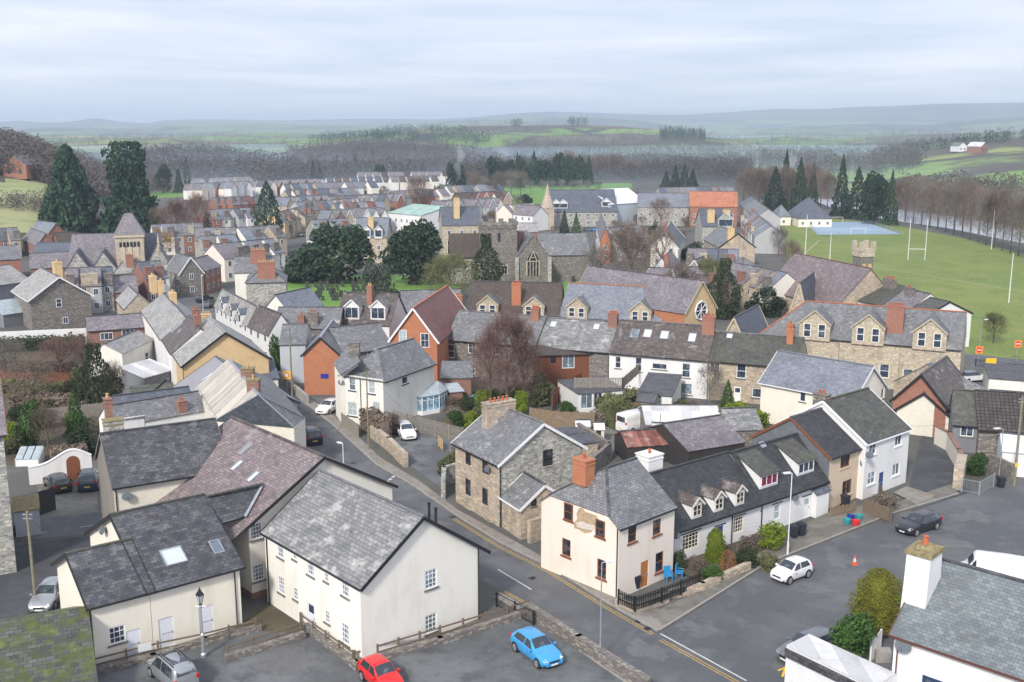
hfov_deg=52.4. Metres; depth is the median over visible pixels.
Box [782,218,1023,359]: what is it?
playing field
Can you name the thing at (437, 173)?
town house
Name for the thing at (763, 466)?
white cottage
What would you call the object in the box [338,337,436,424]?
white villa
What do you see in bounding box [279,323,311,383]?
blue grey house
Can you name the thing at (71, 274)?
town house
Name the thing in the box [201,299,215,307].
parked car
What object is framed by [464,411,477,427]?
garden shrub
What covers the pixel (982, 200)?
avenue tree
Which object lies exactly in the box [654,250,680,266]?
white low house
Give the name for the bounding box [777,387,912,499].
white house
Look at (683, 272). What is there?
bare tree
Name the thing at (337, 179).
town house
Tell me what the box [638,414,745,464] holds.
mauve roofed shed
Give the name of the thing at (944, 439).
garden wall
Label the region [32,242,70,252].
brick house
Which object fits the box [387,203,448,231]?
green roofed hall
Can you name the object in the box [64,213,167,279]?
towered chapel
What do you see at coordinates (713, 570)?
garden shrub
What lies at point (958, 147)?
hill house
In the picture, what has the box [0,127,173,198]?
woodland
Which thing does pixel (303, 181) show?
town house
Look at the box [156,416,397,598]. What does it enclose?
cream wing
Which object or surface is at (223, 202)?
town house
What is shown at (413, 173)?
town house
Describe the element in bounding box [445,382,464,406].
brick annexe
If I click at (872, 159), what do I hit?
woodland
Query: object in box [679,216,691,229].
bare tree
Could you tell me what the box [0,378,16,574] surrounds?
tall stone building
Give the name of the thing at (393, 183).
town house
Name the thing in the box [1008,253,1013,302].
field pole
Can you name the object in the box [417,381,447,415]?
conservatory
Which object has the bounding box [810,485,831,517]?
slate porch
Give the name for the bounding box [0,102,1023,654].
ground
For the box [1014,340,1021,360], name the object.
no entry sign
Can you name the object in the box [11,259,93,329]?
stone gabled house
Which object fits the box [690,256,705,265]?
white eaved house
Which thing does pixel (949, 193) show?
avenue tree
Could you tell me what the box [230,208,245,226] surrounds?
town house
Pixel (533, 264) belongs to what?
great window
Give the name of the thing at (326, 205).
town house
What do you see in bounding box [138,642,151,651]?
notice board
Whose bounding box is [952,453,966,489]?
garden wall
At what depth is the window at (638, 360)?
137.42 m
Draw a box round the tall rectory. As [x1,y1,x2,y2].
[438,197,480,255]
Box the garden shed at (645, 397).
[635,391,660,403]
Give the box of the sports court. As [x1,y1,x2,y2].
[810,222,896,234]
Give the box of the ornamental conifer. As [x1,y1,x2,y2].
[845,567,902,635]
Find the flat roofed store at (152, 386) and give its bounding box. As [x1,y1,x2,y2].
[129,382,173,391]
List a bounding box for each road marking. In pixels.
[453,519,651,634]
[456,519,654,633]
[497,569,531,589]
[659,640,733,681]
[661,634,746,680]
[662,639,738,681]
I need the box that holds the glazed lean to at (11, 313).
[0,298,23,327]
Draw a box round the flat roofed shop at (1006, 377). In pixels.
[982,363,1023,391]
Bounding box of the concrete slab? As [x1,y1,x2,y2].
[894,486,935,503]
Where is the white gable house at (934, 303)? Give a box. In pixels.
[912,297,973,346]
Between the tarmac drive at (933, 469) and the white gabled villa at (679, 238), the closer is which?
the tarmac drive at (933, 469)
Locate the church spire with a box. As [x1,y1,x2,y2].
[541,183,554,229]
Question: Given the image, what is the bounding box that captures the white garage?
[996,432,1023,476]
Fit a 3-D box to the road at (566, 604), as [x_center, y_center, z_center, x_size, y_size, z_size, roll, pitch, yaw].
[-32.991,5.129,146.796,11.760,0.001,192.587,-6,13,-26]
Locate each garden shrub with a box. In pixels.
[0,357,18,371]
[3,421,17,439]
[4,433,27,453]
[6,404,24,421]
[10,398,44,450]
[18,397,39,411]
[42,400,55,409]
[60,412,76,425]
[61,380,88,395]
[62,387,88,436]
[64,416,99,453]
[68,367,89,382]
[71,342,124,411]
[91,374,107,387]
[268,334,280,371]
[381,412,400,434]
[437,451,454,474]
[445,394,460,408]
[446,405,463,418]
[446,410,466,426]
[458,396,476,410]
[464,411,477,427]
[471,407,481,417]
[474,388,490,402]
[489,388,502,399]
[499,384,524,398]
[514,390,527,413]
[526,372,555,407]
[560,400,576,416]
[588,409,606,428]
[673,398,690,403]
[673,549,686,569]
[689,554,708,572]
[698,564,723,582]
[704,527,726,563]
[718,549,736,570]
[725,401,748,406]
[732,546,759,568]
[739,534,757,549]
[756,551,781,572]
[757,520,787,550]
[829,611,877,657]
[867,493,899,507]
[966,452,988,476]
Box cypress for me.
[250,180,283,230]
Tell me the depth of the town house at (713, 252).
232.00 m
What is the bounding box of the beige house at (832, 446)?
[749,389,866,508]
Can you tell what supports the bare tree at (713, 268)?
on the ground at (952, 120)
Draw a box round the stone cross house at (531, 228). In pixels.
[518,222,537,237]
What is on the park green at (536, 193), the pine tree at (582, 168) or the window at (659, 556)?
the pine tree at (582, 168)
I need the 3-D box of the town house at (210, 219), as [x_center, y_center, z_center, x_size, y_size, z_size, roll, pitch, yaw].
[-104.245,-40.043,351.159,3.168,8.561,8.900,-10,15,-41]
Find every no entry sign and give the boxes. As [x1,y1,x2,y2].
[975,346,982,361]
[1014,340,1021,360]
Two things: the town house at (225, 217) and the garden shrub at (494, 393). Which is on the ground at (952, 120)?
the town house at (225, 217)
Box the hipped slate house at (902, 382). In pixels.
[893,362,987,396]
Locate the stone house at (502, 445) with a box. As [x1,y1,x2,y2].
[450,395,587,526]
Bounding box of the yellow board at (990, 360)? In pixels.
[986,358,996,363]
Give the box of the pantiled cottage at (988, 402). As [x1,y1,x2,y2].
[974,389,1023,455]
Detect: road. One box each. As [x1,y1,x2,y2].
[12,507,101,540]
[177,294,740,681]
[658,477,1023,681]
[964,353,1023,368]
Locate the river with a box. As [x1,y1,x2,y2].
[813,199,1023,242]
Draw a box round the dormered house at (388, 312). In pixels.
[339,283,407,337]
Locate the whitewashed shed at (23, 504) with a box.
[12,494,40,537]
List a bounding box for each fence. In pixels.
[0,371,72,383]
[38,486,55,514]
[47,402,103,423]
[95,618,256,665]
[226,620,301,652]
[299,612,353,658]
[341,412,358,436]
[354,598,529,658]
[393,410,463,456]
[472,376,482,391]
[529,407,594,428]
[551,373,581,410]
[574,364,638,387]
[617,569,700,611]
[736,529,760,552]
[810,218,903,234]
[829,502,855,516]
[862,484,892,522]
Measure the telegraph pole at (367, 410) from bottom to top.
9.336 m
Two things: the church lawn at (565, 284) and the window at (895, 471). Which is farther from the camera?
the church lawn at (565, 284)
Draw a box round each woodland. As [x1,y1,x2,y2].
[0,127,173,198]
[0,188,102,211]
[24,120,1020,142]
[42,131,287,148]
[115,141,306,177]
[243,154,452,180]
[285,135,508,172]
[306,122,493,143]
[450,151,756,182]
[476,124,752,145]
[501,135,831,164]
[509,118,522,125]
[568,116,587,124]
[640,130,972,150]
[659,125,705,141]
[756,140,926,173]
[875,127,1023,154]
[894,169,1023,200]
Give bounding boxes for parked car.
[28,576,59,611]
[43,472,72,493]
[77,468,98,491]
[147,648,199,681]
[195,295,213,301]
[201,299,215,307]
[297,232,305,235]
[305,425,322,445]
[315,398,335,414]
[357,653,403,681]
[395,420,416,440]
[509,626,562,669]
[770,555,813,584]
[775,625,835,661]
[895,509,942,536]
[962,370,982,380]
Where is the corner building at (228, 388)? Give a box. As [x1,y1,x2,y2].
[195,358,305,446]
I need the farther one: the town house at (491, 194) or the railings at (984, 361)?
the town house at (491, 194)
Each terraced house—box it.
[115,273,164,313]
[140,289,191,337]
[150,304,199,364]
[448,305,546,382]
[538,310,619,377]
[609,313,716,398]
[707,326,807,403]
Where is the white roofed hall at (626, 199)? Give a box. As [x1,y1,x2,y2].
[599,187,637,224]
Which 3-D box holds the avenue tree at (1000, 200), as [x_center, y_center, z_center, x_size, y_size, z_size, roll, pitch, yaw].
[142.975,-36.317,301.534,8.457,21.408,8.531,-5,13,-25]
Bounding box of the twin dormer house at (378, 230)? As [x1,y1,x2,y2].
[355,216,391,262]
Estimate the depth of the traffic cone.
83.16 m
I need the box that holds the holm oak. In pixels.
[362,261,396,292]
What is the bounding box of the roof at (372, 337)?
[328,322,390,359]
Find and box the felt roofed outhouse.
[784,634,896,681]
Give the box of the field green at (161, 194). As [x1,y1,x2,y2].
[150,191,182,197]
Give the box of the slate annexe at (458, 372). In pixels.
[440,361,473,395]
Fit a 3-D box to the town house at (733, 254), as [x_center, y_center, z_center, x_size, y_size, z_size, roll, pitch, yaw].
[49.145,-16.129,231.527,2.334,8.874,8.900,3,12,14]
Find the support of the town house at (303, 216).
on the ground at (952, 120)
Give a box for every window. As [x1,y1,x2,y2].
[56,298,61,306]
[63,317,68,323]
[93,288,98,294]
[94,302,99,308]
[100,332,112,339]
[104,286,109,292]
[105,300,110,306]
[108,624,128,647]
[122,329,133,334]
[249,521,264,542]
[252,563,266,584]
[276,545,284,561]
[277,575,284,597]
[292,587,298,603]
[306,562,314,579]
[322,572,328,584]
[323,610,330,626]
[340,582,349,601]
[340,621,349,648]
[346,401,357,417]
[348,378,356,391]
[368,381,375,394]
[372,401,379,408]
[399,330,406,340]
[402,376,408,385]
[420,333,428,347]
[424,568,438,592]
[424,612,438,636]
[449,344,454,358]
[464,452,470,467]
[464,478,470,498]
[467,343,475,354]
[481,460,487,476]
[481,487,487,507]
[526,251,539,275]
[530,499,537,507]
[542,449,553,467]
[550,356,556,363]
[560,538,571,559]
[562,355,574,367]
[563,502,573,523]
[581,393,592,408]
[593,393,601,407]
[594,519,605,540]
[595,558,606,582]
[614,356,621,368]
[627,526,637,545]
[635,357,641,372]
[651,363,667,370]
[652,518,662,538]
[654,551,663,575]
[681,363,690,378]
[681,383,692,395]
[682,530,698,550]
[694,300,707,320]
[708,362,719,374]
[733,515,742,533]
[735,364,746,379]
[751,388,760,398]
[774,503,779,519]
[798,392,805,403]
[839,455,850,470]
[842,479,851,494]
[866,471,875,486]
[869,444,876,455]
[879,364,889,378]
[881,388,884,399]
[891,462,900,477]
[894,435,902,447]
[903,369,912,375]
[922,675,941,681]
[959,427,973,437]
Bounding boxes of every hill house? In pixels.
[3,155,39,178]
[950,142,966,151]
[967,142,987,153]
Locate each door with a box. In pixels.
[66,456,79,479]
[126,628,140,657]
[158,616,174,647]
[198,604,213,634]
[308,601,314,626]
[640,560,647,587]
[734,386,740,401]
[803,496,809,517]
[878,471,883,487]
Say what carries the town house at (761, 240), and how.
on the ground at (952, 120)
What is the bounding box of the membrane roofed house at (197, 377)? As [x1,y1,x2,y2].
[173,355,300,407]
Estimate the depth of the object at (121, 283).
203.87 m
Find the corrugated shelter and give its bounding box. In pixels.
[119,358,170,392]
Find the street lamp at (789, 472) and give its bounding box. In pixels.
[783,471,792,554]
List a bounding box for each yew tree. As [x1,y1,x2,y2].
[281,243,323,282]
[296,220,376,282]
[378,218,443,284]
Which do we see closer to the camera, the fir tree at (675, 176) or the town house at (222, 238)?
the town house at (222, 238)
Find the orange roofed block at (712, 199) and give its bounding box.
[689,191,737,226]
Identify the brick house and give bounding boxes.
[0,244,21,272]
[22,228,53,254]
[29,251,68,278]
[32,220,64,238]
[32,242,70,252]
[52,231,73,241]
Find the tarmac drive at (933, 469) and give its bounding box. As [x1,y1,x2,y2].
[909,436,971,511]
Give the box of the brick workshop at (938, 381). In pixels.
[889,355,964,436]
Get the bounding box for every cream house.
[259,469,490,657]
[757,350,888,423]
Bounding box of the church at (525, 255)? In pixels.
[448,218,590,282]
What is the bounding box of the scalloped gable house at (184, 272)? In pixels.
[165,252,204,296]
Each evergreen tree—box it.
[153,163,171,192]
[172,167,183,192]
[182,158,190,183]
[309,159,316,178]
[373,163,385,172]
[521,194,532,202]
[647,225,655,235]
[681,241,703,258]
[744,286,787,317]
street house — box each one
[214,288,256,337]
[233,247,281,299]
[246,305,288,356]
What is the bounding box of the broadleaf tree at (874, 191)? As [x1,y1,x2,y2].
[860,170,891,223]
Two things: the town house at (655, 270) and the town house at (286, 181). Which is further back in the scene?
the town house at (286, 181)
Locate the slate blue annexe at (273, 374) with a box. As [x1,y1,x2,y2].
[261,357,279,385]
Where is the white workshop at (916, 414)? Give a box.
[893,391,949,436]
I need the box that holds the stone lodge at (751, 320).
[726,304,767,332]
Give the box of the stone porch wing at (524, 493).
[498,471,554,539]
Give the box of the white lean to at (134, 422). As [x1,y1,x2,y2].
[124,415,145,428]
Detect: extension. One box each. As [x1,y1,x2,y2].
[85,313,143,345]
[89,329,154,375]
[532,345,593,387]
[557,376,626,412]
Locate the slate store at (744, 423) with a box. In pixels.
[718,406,763,446]
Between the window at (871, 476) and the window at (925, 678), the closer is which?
the window at (925, 678)
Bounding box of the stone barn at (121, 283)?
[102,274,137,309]
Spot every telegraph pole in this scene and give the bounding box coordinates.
[22,511,36,595]
[287,328,292,396]
[366,369,368,448]
[1012,396,1023,486]
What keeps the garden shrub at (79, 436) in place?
on the back gardens
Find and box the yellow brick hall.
[172,315,271,382]
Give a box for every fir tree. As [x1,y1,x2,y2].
[202,212,211,227]
[558,209,569,232]
[571,212,580,232]
[659,171,670,186]
[668,164,680,186]
[678,163,690,186]
[687,169,698,186]
[719,379,734,408]
[761,166,789,210]
[776,149,792,207]
[787,157,810,208]
[808,163,819,205]
[828,154,851,217]
[838,166,868,219]
[879,169,899,225]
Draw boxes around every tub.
[843,517,850,524]
[847,514,854,520]
[852,519,859,525]
[855,513,862,519]
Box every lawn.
[287,274,460,305]
[473,394,481,406]
[563,282,578,295]
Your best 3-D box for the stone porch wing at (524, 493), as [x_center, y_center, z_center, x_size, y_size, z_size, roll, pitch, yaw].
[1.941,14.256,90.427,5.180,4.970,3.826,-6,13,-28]
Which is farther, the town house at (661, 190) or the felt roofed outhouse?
the town house at (661, 190)
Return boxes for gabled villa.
[650,221,683,265]
[695,208,733,247]
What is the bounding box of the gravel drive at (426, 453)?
[393,426,451,487]
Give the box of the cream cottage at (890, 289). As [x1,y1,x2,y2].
[857,275,919,305]
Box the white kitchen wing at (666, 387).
[636,372,681,403]
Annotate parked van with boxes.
[615,408,639,430]
[961,550,1023,578]
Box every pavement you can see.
[308,398,667,631]
[494,594,627,681]
[642,484,957,631]
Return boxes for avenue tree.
[890,179,911,218]
[895,173,917,220]
[899,173,930,222]
[908,177,933,224]
[913,182,942,226]
[922,176,952,229]
[932,181,959,231]
[939,175,970,234]
[949,176,980,236]
[957,180,988,239]
[963,182,998,241]
[972,181,1002,244]
[980,184,1011,247]
[990,181,1015,250]
[997,186,1022,253]
[1004,181,1023,255]
[1009,194,1023,250]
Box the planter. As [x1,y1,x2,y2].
[874,647,891,662]
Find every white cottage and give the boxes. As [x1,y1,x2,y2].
[635,448,763,563]
[729,433,830,526]
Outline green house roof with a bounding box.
[0,264,27,299]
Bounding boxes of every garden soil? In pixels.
[442,406,473,434]
[673,534,766,580]
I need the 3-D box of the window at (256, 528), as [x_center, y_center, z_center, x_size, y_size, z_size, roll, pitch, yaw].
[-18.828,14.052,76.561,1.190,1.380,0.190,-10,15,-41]
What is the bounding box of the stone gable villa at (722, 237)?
[703,226,756,263]
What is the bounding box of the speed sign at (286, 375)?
[283,371,290,393]
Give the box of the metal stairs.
[118,372,169,393]
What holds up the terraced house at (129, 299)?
on the ground at (952, 120)
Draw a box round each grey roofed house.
[399,288,462,312]
[725,257,757,267]
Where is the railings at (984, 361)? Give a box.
[975,359,1019,365]
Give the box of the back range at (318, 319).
[277,306,343,339]
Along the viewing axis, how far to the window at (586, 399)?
128.03 m
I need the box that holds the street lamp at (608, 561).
[599,559,614,647]
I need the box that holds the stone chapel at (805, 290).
[789,272,815,311]
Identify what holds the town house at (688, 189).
on the ground at (952, 120)
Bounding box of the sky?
[0,0,1023,122]
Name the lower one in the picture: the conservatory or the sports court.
the conservatory
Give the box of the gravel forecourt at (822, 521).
[754,504,899,557]
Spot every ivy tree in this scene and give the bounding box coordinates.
[469,233,505,280]
[706,257,743,318]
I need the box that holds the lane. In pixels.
[0,535,90,618]
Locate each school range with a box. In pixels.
[466,280,563,316]
[560,282,661,320]
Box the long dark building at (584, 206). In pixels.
[550,189,617,226]
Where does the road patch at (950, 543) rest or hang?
on the yard road at (750, 623)
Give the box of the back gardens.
[0,348,122,465]
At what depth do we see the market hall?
163.09 m
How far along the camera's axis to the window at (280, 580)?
74.84 m
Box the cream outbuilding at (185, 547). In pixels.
[84,483,263,649]
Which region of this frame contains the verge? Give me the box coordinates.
[235,604,306,633]
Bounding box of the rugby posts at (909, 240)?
[907,220,927,259]
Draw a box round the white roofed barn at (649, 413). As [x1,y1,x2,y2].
[638,404,719,427]
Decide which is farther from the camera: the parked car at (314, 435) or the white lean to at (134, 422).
the parked car at (314, 435)
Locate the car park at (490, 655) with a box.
[97,617,622,681]
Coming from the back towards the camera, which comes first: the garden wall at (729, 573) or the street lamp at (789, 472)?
the street lamp at (789, 472)
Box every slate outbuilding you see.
[97,390,204,431]
[112,385,190,403]
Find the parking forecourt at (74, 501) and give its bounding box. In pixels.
[36,480,96,517]
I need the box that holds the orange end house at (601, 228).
[596,213,609,262]
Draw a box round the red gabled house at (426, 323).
[387,285,465,381]
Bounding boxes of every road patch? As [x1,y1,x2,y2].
[532,654,580,675]
[626,636,667,661]
[674,620,700,632]
[790,582,843,593]
[826,553,852,568]
[919,532,976,548]
[947,509,991,522]
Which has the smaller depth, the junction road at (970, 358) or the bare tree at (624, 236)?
the junction road at (970, 358)
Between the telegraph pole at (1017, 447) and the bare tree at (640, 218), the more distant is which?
the bare tree at (640, 218)
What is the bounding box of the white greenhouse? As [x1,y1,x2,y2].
[593,421,604,436]
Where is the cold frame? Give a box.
[15,446,44,466]
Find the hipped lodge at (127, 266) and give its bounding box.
[113,253,136,274]
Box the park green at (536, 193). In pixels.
[504,183,632,203]
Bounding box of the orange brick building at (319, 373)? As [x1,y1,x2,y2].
[300,320,342,394]
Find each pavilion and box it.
[773,204,791,224]
[788,196,832,226]
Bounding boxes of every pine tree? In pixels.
[445,160,466,185]
[485,156,501,182]
[495,159,505,184]
[498,160,507,179]
[505,159,517,182]
[510,152,524,187]
[516,155,526,172]
[524,160,538,185]
[525,151,540,184]
[531,160,543,186]
[539,159,556,181]
[546,157,558,185]
[554,151,565,186]
[559,154,574,186]
[563,157,578,185]
[570,155,584,179]
[574,162,587,181]
[582,155,593,184]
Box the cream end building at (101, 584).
[50,537,155,664]
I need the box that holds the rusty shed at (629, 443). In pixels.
[613,428,667,461]
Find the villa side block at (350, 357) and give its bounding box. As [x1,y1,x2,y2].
[334,341,360,420]
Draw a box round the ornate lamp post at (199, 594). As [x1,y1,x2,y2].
[195,587,206,657]
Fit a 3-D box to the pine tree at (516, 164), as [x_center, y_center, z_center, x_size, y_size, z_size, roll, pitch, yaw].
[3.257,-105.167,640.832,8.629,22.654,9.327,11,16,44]
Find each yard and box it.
[309,395,336,416]
[552,411,618,455]
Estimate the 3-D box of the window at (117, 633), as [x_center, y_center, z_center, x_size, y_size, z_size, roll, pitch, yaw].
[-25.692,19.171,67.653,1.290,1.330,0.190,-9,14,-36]
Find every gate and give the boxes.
[438,435,442,450]
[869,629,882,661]
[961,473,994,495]
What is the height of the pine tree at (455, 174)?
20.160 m
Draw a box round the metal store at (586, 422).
[574,419,590,427]
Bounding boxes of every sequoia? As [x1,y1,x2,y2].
[36,144,100,232]
[98,140,165,238]
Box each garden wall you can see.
[0,328,86,342]
[28,448,91,484]
[96,623,261,674]
[224,630,305,662]
[278,371,308,403]
[303,622,358,670]
[355,609,526,661]
[370,424,407,467]
[441,463,455,499]
[524,602,650,681]
[527,516,540,543]
[576,422,611,470]
[615,592,668,612]
[668,561,750,598]
[934,425,963,465]
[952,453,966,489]
[988,454,1013,483]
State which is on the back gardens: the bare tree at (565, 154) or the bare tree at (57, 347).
the bare tree at (57, 347)
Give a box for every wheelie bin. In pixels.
[635,575,641,588]
[788,523,799,537]
[796,521,806,535]
[840,493,850,505]
[995,475,1006,487]
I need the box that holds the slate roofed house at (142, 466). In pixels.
[94,393,221,518]
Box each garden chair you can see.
[663,565,673,581]
[675,562,683,578]
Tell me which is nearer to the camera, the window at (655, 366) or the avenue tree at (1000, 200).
the window at (655, 366)
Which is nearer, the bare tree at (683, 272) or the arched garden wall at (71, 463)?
the arched garden wall at (71, 463)
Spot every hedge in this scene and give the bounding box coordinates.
[0,331,84,351]
[0,361,77,375]
[1,379,76,394]
[7,390,95,415]
[48,441,88,458]
[359,406,391,435]
[593,385,638,419]
[603,399,640,428]
[756,408,769,428]
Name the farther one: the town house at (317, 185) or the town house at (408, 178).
the town house at (408, 178)
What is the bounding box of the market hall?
[579,265,717,323]
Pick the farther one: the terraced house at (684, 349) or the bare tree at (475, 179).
the bare tree at (475, 179)
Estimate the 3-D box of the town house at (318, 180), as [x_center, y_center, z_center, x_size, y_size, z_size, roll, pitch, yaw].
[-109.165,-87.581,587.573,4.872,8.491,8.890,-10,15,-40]
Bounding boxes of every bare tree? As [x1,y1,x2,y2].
[0,337,30,371]
[0,353,62,399]
[23,402,63,446]
[31,335,85,378]
[66,332,93,368]
[87,411,100,438]
[98,359,127,393]
[146,206,166,227]
[152,227,177,252]
[157,196,191,222]
[183,189,212,226]
[405,175,430,203]
[416,248,480,295]
[465,171,478,184]
[467,174,483,184]
[467,302,549,397]
[469,325,512,396]
[474,176,488,183]
[485,180,499,190]
[486,211,495,219]
[489,170,508,187]
[502,334,544,398]
[503,168,519,191]
[512,170,529,194]
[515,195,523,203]
[527,180,533,190]
[540,180,546,188]
[558,181,564,188]
[563,149,574,157]
[575,239,616,275]
[583,180,591,188]
[584,154,598,172]
[592,153,610,178]
[594,180,602,188]
[602,219,663,271]
[603,152,618,176]
[610,153,625,176]
[612,219,623,226]
[626,158,639,176]
[637,216,646,225]
[645,223,677,264]
[649,197,673,229]
[663,259,700,279]
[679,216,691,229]
[680,229,687,237]
[696,254,732,296]
[697,357,724,403]
[733,167,755,201]
[740,166,758,198]
[747,168,768,200]
[750,163,769,201]
[758,166,773,200]
[763,162,780,196]
[769,225,788,255]
[775,163,794,195]
[776,237,804,269]
[781,167,798,205]
[799,162,816,196]
[806,164,820,188]
[807,160,824,195]
[813,168,832,206]
[818,169,838,208]
[979,310,1010,342]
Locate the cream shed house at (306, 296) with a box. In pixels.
[265,287,323,310]
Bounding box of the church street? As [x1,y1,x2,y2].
[587,238,627,269]
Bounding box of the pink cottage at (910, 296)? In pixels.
[883,284,935,307]
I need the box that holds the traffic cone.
[851,555,857,564]
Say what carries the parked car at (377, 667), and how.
on the car park at (490, 655)
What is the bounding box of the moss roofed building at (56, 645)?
[0,606,97,681]
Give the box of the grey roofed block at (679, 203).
[637,193,688,225]
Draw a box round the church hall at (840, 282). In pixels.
[780,252,882,313]
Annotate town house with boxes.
[0,227,8,244]
[6,227,21,256]
[65,267,78,285]
[78,267,91,309]
[88,266,103,312]
[96,208,104,217]
[101,266,114,310]
[131,261,158,302]
[149,260,169,295]
[150,224,160,232]
[160,223,174,254]
[172,223,184,253]
[181,223,194,253]
[183,184,191,199]
[190,178,204,183]
[190,183,207,200]
[192,222,202,233]
[193,210,211,226]
[194,228,204,256]
[196,236,210,256]
[202,243,234,281]
[203,178,213,182]
[204,227,215,235]
[205,183,215,199]
[207,182,219,196]
[207,197,221,208]
[207,209,221,226]
[208,235,216,244]
[214,182,226,196]
[214,227,224,234]
[215,177,228,181]
[216,209,230,226]
[216,234,228,242]
[219,181,236,196]
[219,197,227,208]
[223,242,243,255]
[225,208,233,226]
[225,227,235,234]
[226,196,240,207]
[226,234,237,241]
[227,177,236,180]
[229,181,244,195]
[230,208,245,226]
[233,176,244,180]
[233,241,249,255]
[235,196,248,207]
[236,226,256,240]
[240,207,255,225]
[241,176,252,180]
[241,181,252,196]
[241,240,258,252]
[243,196,255,213]
[248,226,266,239]
[249,180,257,195]
[253,239,271,254]
[256,180,268,196]
[258,225,267,238]
[260,213,288,238]
[261,238,284,271]
[263,224,287,255]
[265,180,276,195]
[273,197,292,210]
[274,180,283,194]
[277,212,291,237]
[279,210,296,236]
[280,184,291,195]
[280,190,291,196]
[282,179,291,183]
[284,196,299,202]
[284,209,301,233]
[288,201,308,210]
[290,179,299,182]
[290,183,300,189]
[290,207,309,231]
[291,189,303,195]
[292,196,307,200]
[297,206,313,221]
[298,179,307,182]
[299,183,307,188]
[299,195,315,200]
[300,189,306,195]
[303,201,317,218]
[305,183,313,188]
[305,219,325,244]
[306,178,316,182]
[306,189,314,194]
[307,195,322,200]
[307,226,326,242]
[311,200,324,214]
[312,183,323,188]
[314,178,324,182]
[315,188,326,194]
[315,194,330,199]
[317,200,330,209]
[317,209,335,218]
[322,182,331,187]
[323,188,335,199]
[325,177,333,181]
[329,182,339,187]
[329,218,341,226]
[330,202,340,209]
[330,209,344,218]
[331,188,342,198]
[333,177,341,181]
[333,199,344,202]
[338,208,353,224]
[338,218,353,229]
[339,202,352,208]
[341,177,349,181]
[341,182,355,189]
[341,188,350,195]
[342,195,359,201]
[342,198,356,201]
[346,187,357,194]
[349,177,357,181]
[350,202,358,208]
[352,207,370,223]
[353,181,363,193]
[353,195,365,201]
[357,172,364,177]
[357,177,365,180]
[357,201,365,207]
[358,194,374,200]
[360,181,366,192]
[364,201,376,207]
[364,207,379,216]
[365,172,371,177]
[365,177,372,180]
[365,181,378,193]
[366,194,378,200]
[372,172,379,177]
[373,176,382,190]
[373,193,389,211]
[373,206,388,216]
[374,201,386,211]
[380,172,387,177]
[380,193,393,210]
[382,176,388,189]
[388,176,398,190]
[388,193,404,210]
[395,171,402,176]
[397,176,406,189]
[399,190,411,205]
[403,171,409,176]
[405,176,413,189]
[410,171,418,176]
[410,190,417,203]
[416,189,423,203]
[418,171,425,175]
[421,189,435,204]
[422,176,429,188]
[426,171,433,176]
[429,176,438,188]
[431,200,450,206]
[433,171,440,183]
[433,189,440,200]
[436,188,450,199]
[440,171,448,183]
[444,185,454,197]
[448,199,465,205]
[451,192,460,199]
[452,185,465,192]
[459,192,473,198]
[462,185,472,191]
[462,198,481,218]
[470,192,478,197]
[471,198,485,218]
[473,184,488,191]
[476,191,488,197]
[478,197,496,219]
[483,191,496,197]
[484,184,496,191]
[485,197,503,211]
[491,191,503,200]
[493,184,504,190]
[495,204,516,221]
[498,191,511,203]
[596,227,629,260]
[619,226,638,257]
[629,224,649,257]
[645,267,664,274]
[655,187,667,192]
[661,267,670,275]
[665,187,673,192]
[670,266,682,276]
[673,187,681,192]
[680,187,687,192]
[684,266,704,280]
[685,187,696,192]
[686,248,697,265]
[696,187,704,190]
[697,248,707,257]
[697,266,716,298]
[707,248,718,265]
[716,262,746,305]
[717,186,727,190]
[717,248,727,260]
[726,186,735,190]
[727,249,738,261]
[729,265,764,312]
[739,196,754,217]
[741,212,771,237]
[743,199,759,218]
[744,216,773,239]
[747,219,780,242]
[748,203,763,215]
[748,267,776,303]
[750,223,784,253]
[751,206,780,230]
[759,270,795,314]
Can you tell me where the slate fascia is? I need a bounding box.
[784,648,855,681]
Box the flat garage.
[554,426,599,456]
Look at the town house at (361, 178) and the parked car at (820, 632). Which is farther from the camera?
the town house at (361, 178)
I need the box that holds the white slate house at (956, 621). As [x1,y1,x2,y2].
[887,535,1023,681]
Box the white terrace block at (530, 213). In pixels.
[512,205,548,230]
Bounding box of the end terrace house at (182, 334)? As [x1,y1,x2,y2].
[161,311,211,384]
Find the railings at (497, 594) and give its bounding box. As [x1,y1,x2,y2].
[495,592,534,625]
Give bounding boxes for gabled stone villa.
[760,300,846,359]
[839,302,906,388]
[898,307,966,377]
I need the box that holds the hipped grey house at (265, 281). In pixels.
[245,260,287,307]
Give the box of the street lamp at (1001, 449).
[993,427,1003,474]
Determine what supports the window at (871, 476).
in the white house at (872, 425)
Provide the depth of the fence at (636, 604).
75.59 m
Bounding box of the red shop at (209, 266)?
[193,254,221,293]
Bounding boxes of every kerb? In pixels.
[300,400,658,631]
[499,592,524,606]
[659,493,958,629]
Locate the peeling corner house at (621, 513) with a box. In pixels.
[539,453,677,597]
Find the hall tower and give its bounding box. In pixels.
[851,240,875,269]
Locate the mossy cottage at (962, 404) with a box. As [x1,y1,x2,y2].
[948,388,977,452]
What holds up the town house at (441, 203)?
on the ground at (952, 120)
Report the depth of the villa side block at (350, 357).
123.82 m

